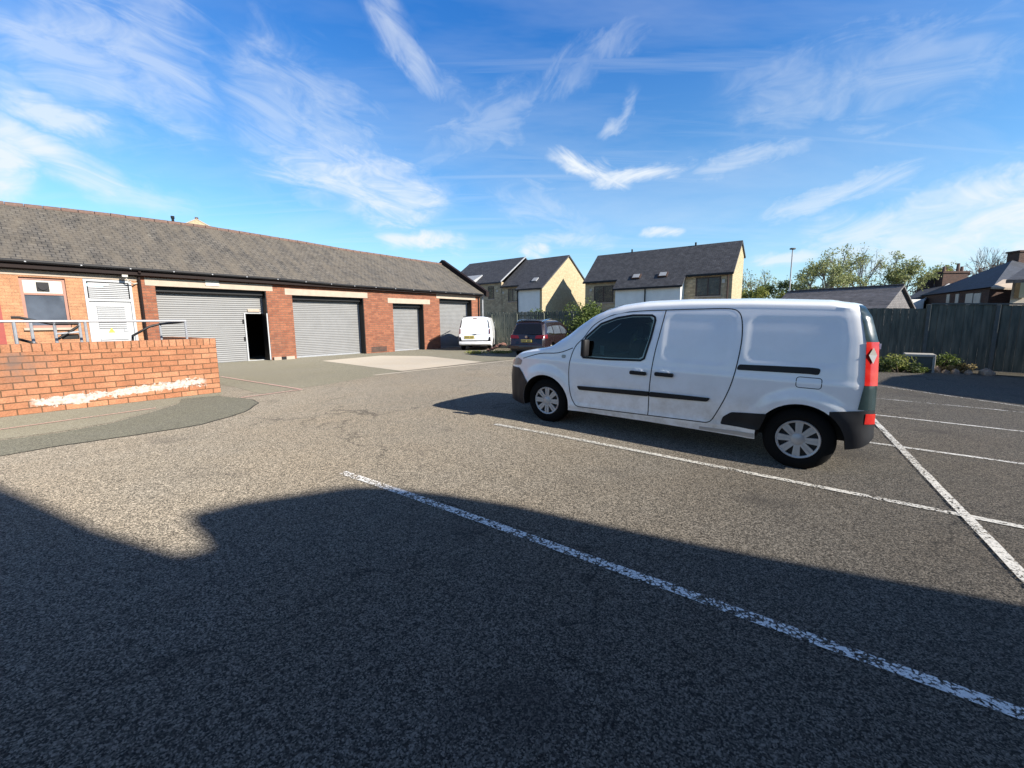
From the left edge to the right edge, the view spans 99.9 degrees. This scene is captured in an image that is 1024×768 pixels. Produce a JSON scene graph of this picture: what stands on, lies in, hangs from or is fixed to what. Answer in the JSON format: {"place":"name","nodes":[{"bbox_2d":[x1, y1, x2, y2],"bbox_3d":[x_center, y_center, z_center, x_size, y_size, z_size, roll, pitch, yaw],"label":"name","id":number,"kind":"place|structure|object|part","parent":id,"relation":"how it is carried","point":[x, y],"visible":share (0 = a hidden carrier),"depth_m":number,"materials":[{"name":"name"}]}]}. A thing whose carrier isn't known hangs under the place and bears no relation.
{"place":"outdoors","nodes":[
{"label":"outdoors","id":0,"kind":"place"},
{"bbox_2d":[186,217,208,225],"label":"house","id":1,"kind":"structure","parent":0,"point":[196,220],"depth_m":57.49,"materials":[{"name":"beige stone"}]},
{"bbox_2d":[0,337,1023,767],"bbox_3d":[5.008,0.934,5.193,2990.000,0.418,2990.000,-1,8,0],"label":"ground","id":2,"kind":"structure","parent":0,"point":[264,583],"depth_m":2.57,"materials":[{"name":"grey asphalt"}]},
{"bbox_2d":[0,336,220,416],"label":"brick retaining wall","id":3,"kind":"structure","parent":2,"relation":"on","point":[41,377],"depth_m":8.05,"materials":[{"name":"orange brick"}]},
{"bbox_2d":[0,390,221,438],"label":"asphalt margin","id":4,"kind":"object","parent":2,"relation":"on","point":[37,419],"visible":0.69,"depth_m":7.08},
{"bbox_2d":[3,408,152,428],"bbox_3d":[-7.118,0.580,6.823,0.059,0.001,2.378,5,10,33],"label":"painted red line","id":5,"kind":"object","parent":4,"relation":"on","point":[77,418],"visible":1,"depth_m":6.93,"materials":[{"name":"paint"}]},
{"bbox_2d":[0,396,256,455],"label":"asphalt patch","id":6,"kind":"object","parent":2,"relation":"on","point":[190,412],"visible":1,"depth_m":6.58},
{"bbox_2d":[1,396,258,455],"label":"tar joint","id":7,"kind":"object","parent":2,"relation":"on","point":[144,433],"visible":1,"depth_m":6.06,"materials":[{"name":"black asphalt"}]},
{"bbox_2d":[0,201,488,362],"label":"garage block","id":8,"kind":"structure","parent":2,"relation":"on","point":[239,296],"depth_m":17.07,"materials":[{"name":"red brick"}]},
{"bbox_2d":[0,306,6,344],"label":"red door","id":9,"kind":"structure","parent":8,"relation":"in","point":[3,340],"depth_m":12.28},
{"bbox_2d":[18,277,73,329],"bbox_3d":[-14.033,-2.406,12.948,0.250,1.550,1.050,6,11,39],"label":"window","id":10,"kind":"structure","parent":8,"relation":"in","point":[42,298],"depth_m":12.95,"materials":[{"name":"glass"}]},
{"bbox_2d":[82,279,138,341],"bbox_3d":[-13.104,-2.176,14.099,0.100,2.410,1.160,6,11,39],"label":"louvred door","id":11,"kind":"structure","parent":8,"relation":"in","point":[97,309],"depth_m":14.04,"materials":[{"name":"white metal"}]},
{"bbox_2d":[218,349,516,393],"bbox_3d":[-5.207,-1.078,18.274,10.418,0.001,14.753,6,10,36],"label":"mossy apron","id":12,"kind":"object","parent":2,"relation":"on","point":[301,372],"visible":0.73,"depth_m":14.13,"materials":[{"name":"concrete"}]},
{"bbox_2d":[221,376,298,388],"bbox_3d":[-6.612,-0.047,11.141,4.421,0.001,0.067,5,10,35],"label":"painted red line","id":13,"kind":"object","parent":12,"relation":"on","point":[263,383],"visible":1,"depth_m":10.88,"materials":[{"name":"paint"}]},
{"bbox_2d":[325,356,479,370],"bbox_3d":[-4.366,-0.922,17.113,6.502,0.001,4.089,7,11,42],"label":"concrete pad","id":14,"kind":"object","parent":12,"relation":"on","point":[403,363],"visible":1,"depth_m":16.56,"materials":[{"name":"beige concrete"}]},
{"bbox_2d":[487,342,509,350],"bbox_3d":[-0.461,-1.910,22.107,1.680,0.513,0.746,-1,8,0],"label":"rubble","id":15,"kind":"object","parent":12,"relation":"on","point":[498,345],"visible":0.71,"depth_m":21.95,"materials":[{"name":"stone"}]},
{"bbox_2d":[376,360,511,374],"bbox_3d":[-1.843,-0.625,14.891,0.167,0.001,6.515,7,11,41],"label":"kerb strip","id":16,"kind":"object","parent":2,"relation":"on","point":[442,367],"visible":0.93,"depth_m":14.14,"materials":[{"name":"concrete"}]},
{"bbox_2d":[459,316,494,349],"bbox_3d":[-1.866,-2.985,24.934,2.240,1.855,4.320,0,8,3],"label":"compact van","id":17,"kind":"object","parent":2,"relation":"on","point":[476,330],"visible":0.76,"depth_m":22.91,"materials":[{"name":"metal"}]},
{"bbox_2d":[466,350,512,353],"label":"weeds","id":18,"kind":"object","parent":2,"relation":"on","point":[480,351],"visible":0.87,"depth_m":20.64,"materials":[{"name":"green plant"}]},
{"bbox_2d":[461,256,526,316],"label":"terraced house","id":19,"kind":"structure","parent":2,"relation":"on","point":[491,277],"depth_m":44.77,"materials":[{"name":"tile"}]},
{"bbox_2d":[487,286,494,299],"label":"window","id":20,"kind":"structure","parent":19,"relation":"in","point":[489,286],"depth_m":43.72,"materials":[{"name":"glass"}]},
{"bbox_2d":[510,319,571,354],"bbox_3d":[1.558,-2.202,20.006,2.068,1.632,4.468,3,9,26],"label":"people carrier","id":21,"kind":"object","parent":2,"relation":"on","point":[528,334],"visible":0.73,"depth_m":18.24,"materials":[{"name":"paint"}]},
{"bbox_2d":[514,324,540,333],"bbox_3d":[0.690,-2.324,18.190,1.259,0.423,0.236,3,9,26],"label":"tailgate window","id":22,"kind":"structure","parent":21,"relation":"in","point":[521,328],"depth_m":18.18,"materials":[{"name":"black glass"}]},
{"bbox_2d":[547,326,552,332],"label":"quarter window","id":23,"kind":"structure","parent":21,"relation":"in","point":[549,330],"depth_m":18.35,"materials":[{"name":"glass"}]},
{"bbox_2d":[552,325,560,333],"bbox_3d":[1.970,-2.422,19.090,0.131,0.357,0.846,3,9,26],"label":"rear window","id":24,"kind":"structure","parent":21,"relation":"in","point":[556,329],"depth_m":19.09,"materials":[{"name":"glass"}]},
{"bbox_2d":[559,325,566,332],"bbox_3d":[2.397,-2.541,19.954,0.135,0.375,0.945,3,9,26],"label":"front window","id":25,"kind":"structure","parent":21,"relation":"in","point":[562,329],"depth_m":19.77,"materials":[{"name":"grey glass"}]},
{"bbox_2d":[500,255,584,333],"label":"terraced house","id":26,"kind":"structure","parent":2,"relation":"on","point":[551,284],"depth_m":41.90,"materials":[{"name":"beige paint"}]},
{"bbox_2d":[507,288,516,302],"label":"window","id":27,"kind":"structure","parent":26,"relation":"in","point":[512,293],"depth_m":42.11,"materials":[{"name":"glass"}]},
{"bbox_2d":[530,300,581,320],"bbox_3d":[2.782,-3.305,25.125,4.520,3.117,3.573,-1,8,0],"label":"bush","id":28,"kind":"object","parent":2,"relation":"on","point":[578,307],"visible":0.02,"depth_m":24.78,"materials":[{"name":"green plant"}]},
{"bbox_2d":[561,297,601,335],"bbox_3d":[3.950,-2.726,20.691,3.500,2.964,2.643,-1,8,0],"label":"bush","id":29,"kind":"object","parent":2,"relation":"on","point":[590,313],"visible":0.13,"depth_m":20.45,"materials":[{"name":"green plant"}]},
{"bbox_2d":[582,240,745,311],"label":"semi detached house","id":30,"kind":"structure","parent":2,"relation":"on","point":[704,271],"depth_m":33.95,"materials":[{"name":"grey tile"}]},
{"bbox_2d":[594,285,613,303],"bbox_3d":[7.874,-7.682,37.032,1.960,1.500,0.130,6,10,36],"label":"window","id":31,"kind":"structure","parent":30,"relation":"in","point":[601,296],"depth_m":37.04,"materials":[{"name":"glass"}]},
{"bbox_2d":[694,276,720,297],"bbox_3d":[14.613,-7.217,32.070,1.910,1.480,0.130,6,10,36],"label":"window","id":32,"kind":"structure","parent":30,"relation":"in","point":[707,278],"depth_m":32.04,"materials":[{"name":"glass"}]},
{"bbox_2d":[341,471,1023,718],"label":"painted bay line","id":33,"kind":"object","parent":2,"relation":"on","point":[968,695],"visible":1,"depth_m":2.30,"materials":[{"name":"white paint"}]},
{"bbox_2d":[512,298,881,468],"bbox_3d":[2.246,-0.281,6.322,4.763,1.880,2.145,8,11,36],"label":"panel van","id":34,"kind":"object","parent":2,"relation":"on","point":[794,382],"visible":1,"depth_m":4.99,"materials":[{"name":"metal"}]},
{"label":"window","id":35,"kind":"part","parent":34,"relation":"part of","materials":[{"name":"black glass"}]},
{"bbox_2d":[485,348,1023,376],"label":"earth strip","id":36,"kind":"object","parent":2,"relation":"on","point":[1005,374],"visible":0.09,"depth_m":13.84,"materials":[{"name":"brown soil"}]},
{"bbox_2d":[935,352,963,370],"bbox_3d":[14.236,-0.709,14.127,0.997,0.709,0.707,-1,8,0],"label":"plant","id":37,"kind":"object","parent":36,"relation":"on","point":[949,359],"visible":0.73,"depth_m":14.07,"materials":[{"name":"green plant"}]},
{"bbox_2d":[938,362,976,372],"bbox_3d":[14.395,-0.521,13.917,1.145,0.342,0.854,3,9,22],"label":"plant","id":38,"kind":"object","parent":36,"relation":"on","point":[961,367],"visible":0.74,"depth_m":13.80,"materials":[{"name":"green plant"}]},
{"bbox_2d":[934,366,995,375],"bbox_3d":[14.314,-0.387,13.679,1.487,0.312,0.673,5,10,32],"label":"rubble","id":39,"kind":"object","parent":36,"relation":"on","point":[986,371],"visible":0.73,"depth_m":13.57,"materials":[{"name":"stone"}]},
{"bbox_2d":[487,303,1023,372],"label":"timber fence","id":40,"kind":"object","parent":2,"relation":"on","point":[926,332],"visible":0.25,"depth_m":14.79,"materials":[{"name":"grey wood"}]},
{"bbox_2d":[493,423,1023,528],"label":"painted bay line","id":41,"kind":"object","parent":2,"relation":"on","point":[922,506],"visible":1,"depth_m":4.33,"materials":[{"name":"white paint"}]},
{"bbox_2d":[741,286,785,298],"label":"hedge tree","id":42,"kind":"object","parent":2,"relation":"on","point":[759,293],"visible":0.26,"depth_m":48.40,"materials":[{"name":"green plant"}]},
{"bbox_2d":[742,268,788,297],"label":"tree","id":43,"kind":"object","parent":2,"relation":"on","point":[748,284],"visible":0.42,"depth_m":59.78,"materials":[{"name":"green plant"}]},
{"bbox_2d":[752,280,801,296],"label":"hedge tree","id":44,"kind":"object","parent":2,"relation":"on","point":[785,283],"visible":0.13,"depth_m":50.38,"materials":[{"name":"green plant"}]},
{"bbox_2d":[789,248,795,291],"bbox_3d":[24.028,-7.737,37.308,0.420,7.853,0.240,-1,8,0],"label":"street lamp","id":45,"kind":"object","parent":2,"relation":"on","point":[792,249],"visible":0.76,"depth_m":36.94,"materials":[{"name":"black metal"}]},
{"bbox_2d":[790,244,873,289],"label":"leafy tree","id":46,"kind":"object","parent":2,"relation":"on","point":[840,276],"visible":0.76,"depth_m":41.06,"materials":[{"name":"green plant"}]},
{"bbox_2d":[781,284,915,340],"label":"building","id":47,"kind":"structure","parent":2,"relation":"on","point":[885,296],"depth_m":31.87,"materials":[{"name":"grey stone"}]},
{"bbox_2d":[830,242,885,286],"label":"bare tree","id":48,"kind":"object","parent":2,"relation":"on","point":[873,269],"visible":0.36,"depth_m":46.09,"materials":[{"name":"green plant"}]},
{"bbox_2d":[878,353,916,370],"bbox_3d":[12.084,-0.689,13.956,1.778,0.630,1.216,6,11,39],"label":"plant","id":49,"kind":"object","parent":2,"relation":"on","point":[897,357],"visible":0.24,"depth_m":13.78,"materials":[{"name":"green plant"}]},
{"bbox_2d":[878,358,923,372],"bbox_3d":[12.245,-0.576,13.710,1.340,0.521,0.862,-1,8,0],"label":"plant","id":50,"kind":"object","parent":2,"relation":"on","point":[893,365],"visible":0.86,"depth_m":13.57,"materials":[{"name":"green plant"}]},
{"bbox_2d":[872,250,943,290],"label":"leafy tree","id":51,"kind":"object","parent":2,"relation":"on","point":[910,269],"visible":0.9,"depth_m":46.05,"materials":[{"name":"green plant"}]},
{"bbox_2d":[896,366,930,372],"bbox_3d":[12.865,-0.452,13.736,1.085,0.283,0.716,-1,8,0],"label":"plant","id":52,"kind":"object","parent":2,"relation":"on","point":[924,369],"visible":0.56,"depth_m":13.59,"materials":[{"name":"green plant"}]},
{"bbox_2d":[912,299,923,308],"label":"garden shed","id":53,"kind":"structure","parent":2,"relation":"on","point":[918,303],"depth_m":42.35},
{"bbox_2d":[903,353,935,372],"bbox_3d":[13.317,-0.655,14.108,0.740,0.690,0.680,6,10,38],"label":"bench","id":54,"kind":"object","parent":2,"relation":"on","point":[928,360],"depth_m":13.79,"materials":[{"name":"grey metal"}]},
{"bbox_2d":[916,261,956,288],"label":"leafy tree","id":55,"kind":"object","parent":2,"relation":"on","point":[947,266],"visible":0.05,"depth_m":55.94,"materials":[{"name":"green plant"}]},
{"bbox_2d":[910,263,969,308],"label":"cottage","id":56,"kind":"structure","parent":2,"relation":"on","point":[950,277],"depth_m":48.48,"materials":[{"name":"brown stone"}]},
{"bbox_2d":[909,266,972,295],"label":"russet tree","id":57,"kind":"object","parent":2,"relation":"on","point":[915,291],"visible":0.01,"depth_m":77.08,"materials":[{"name":"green plant"}]},
{"bbox_2d":[870,442,1022,463],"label":"painted bay line","id":58,"kind":"object","parent":2,"relation":"on","point":[949,453],"visible":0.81,"depth_m":5.35,"materials":[{"name":"white paint"}]},
{"bbox_2d":[875,419,1023,581],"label":"painted end line","id":59,"kind":"object","parent":2,"relation":"on","point":[1001,549],"visible":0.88,"depth_m":3.52,"materials":[{"name":"white paint"}]},
{"bbox_2d":[876,414,1023,431],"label":"painted bay line","id":60,"kind":"object","parent":2,"relation":"on","point":[956,423],"visible":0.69,"depth_m":6.88,"materials":[{"name":"white paint"}]},
{"bbox_2d":[920,250,1023,341],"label":"hipped house","id":61,"kind":"structure","parent":2,"relation":"on","point":[975,288],"depth_m":38.26,"materials":[{"name":"grey stone"}]},
{"bbox_2d":[946,294,949,302],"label":"window","id":62,"kind":"structure","parent":61,"relation":"in","point":[948,295],"depth_m":39.33,"materials":[{"name":"grey glass"}]},
{"bbox_2d":[955,294,959,305],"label":"window","id":63,"kind":"structure","parent":61,"relation":"in","point":[957,295],"depth_m":37.76,"materials":[{"name":"grey glass"}]},
{"bbox_2d":[965,293,973,307],"bbox_3d":[38.206,-6.907,35.955,0.080,1.300,1.200,4,9,26],"label":"window","id":64,"kind":"structure","parent":61,"relation":"in","point":[969,297],"depth_m":35.83,"materials":[{"name":"grey glass"}]},
{"bbox_2d":[973,293,981,307],"bbox_3d":[37.605,-6.683,34.781,0.080,1.300,1.080,4,9,26],"label":"window","id":65,"kind":"structure","parent":61,"relation":"in","point":[977,296],"depth_m":34.67,"materials":[{"name":"grey glass"}]},
{"bbox_2d":[964,247,1006,275],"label":"bare tree","id":66,"kind":"object","parent":2,"relation":"on","point":[989,264],"visible":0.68,"depth_m":68.18,"materials":[{"name":"plant"}]},
{"bbox_2d":[987,279,1012,344],"bbox_3d":[33.884,-4.776,29.709,4.842,4.988,0.890,-6,10,-34],"label":"lean to","id":67,"kind":"object","parent":2,"relation":"on","point":[1000,291],"visible":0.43,"depth_m":28.65,"materials":[{"name":"stone"}]},
{"bbox_2d":[1006,268,1023,344],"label":"house","id":68,"kind":"structure","parent":2,"relation":"on","point":[1017,291],"depth_m":24.98,"materials":[{"name":"stone"}]},
{"bbox_2d":[1014,283,1023,297],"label":"window","id":69,"kind":"structure","parent":68,"relation":"in","point":[1019,288],"depth_m":24.92,"materials":[{"name":"grey glass"}]},
{"bbox_3d":[-13.300,0.149,8.813,9.160,0.820,9.260,6,11,39],"label":"raised landing","id":70,"kind":"object","parent":2,"relation":"on","visible":0},
{"bbox_2d":[10,316,83,343],"bbox_3d":[-8.833,-0.748,8.233,0.164,1.084,0.898,6,11,39],"label":"handrail","id":71,"kind":"object","parent":70,"relation":"on","point":[69,334],"visible":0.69,"depth_m":8.24,"materials":[{"name":"black metal"}]},
{"bbox_2d":[0,320,187,343],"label":"handrail","id":72,"kind":"object","parent":70,"relation":"on","point":[13,322],"visible":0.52,"depth_m":8.13,"materials":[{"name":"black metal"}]},
{"bbox_2d":[0,0,1023,298],"label":"sky","id":73,"kind":"structure","parent":0,"point":[461,133],"materials":[{"name":"blue"}]}
]}

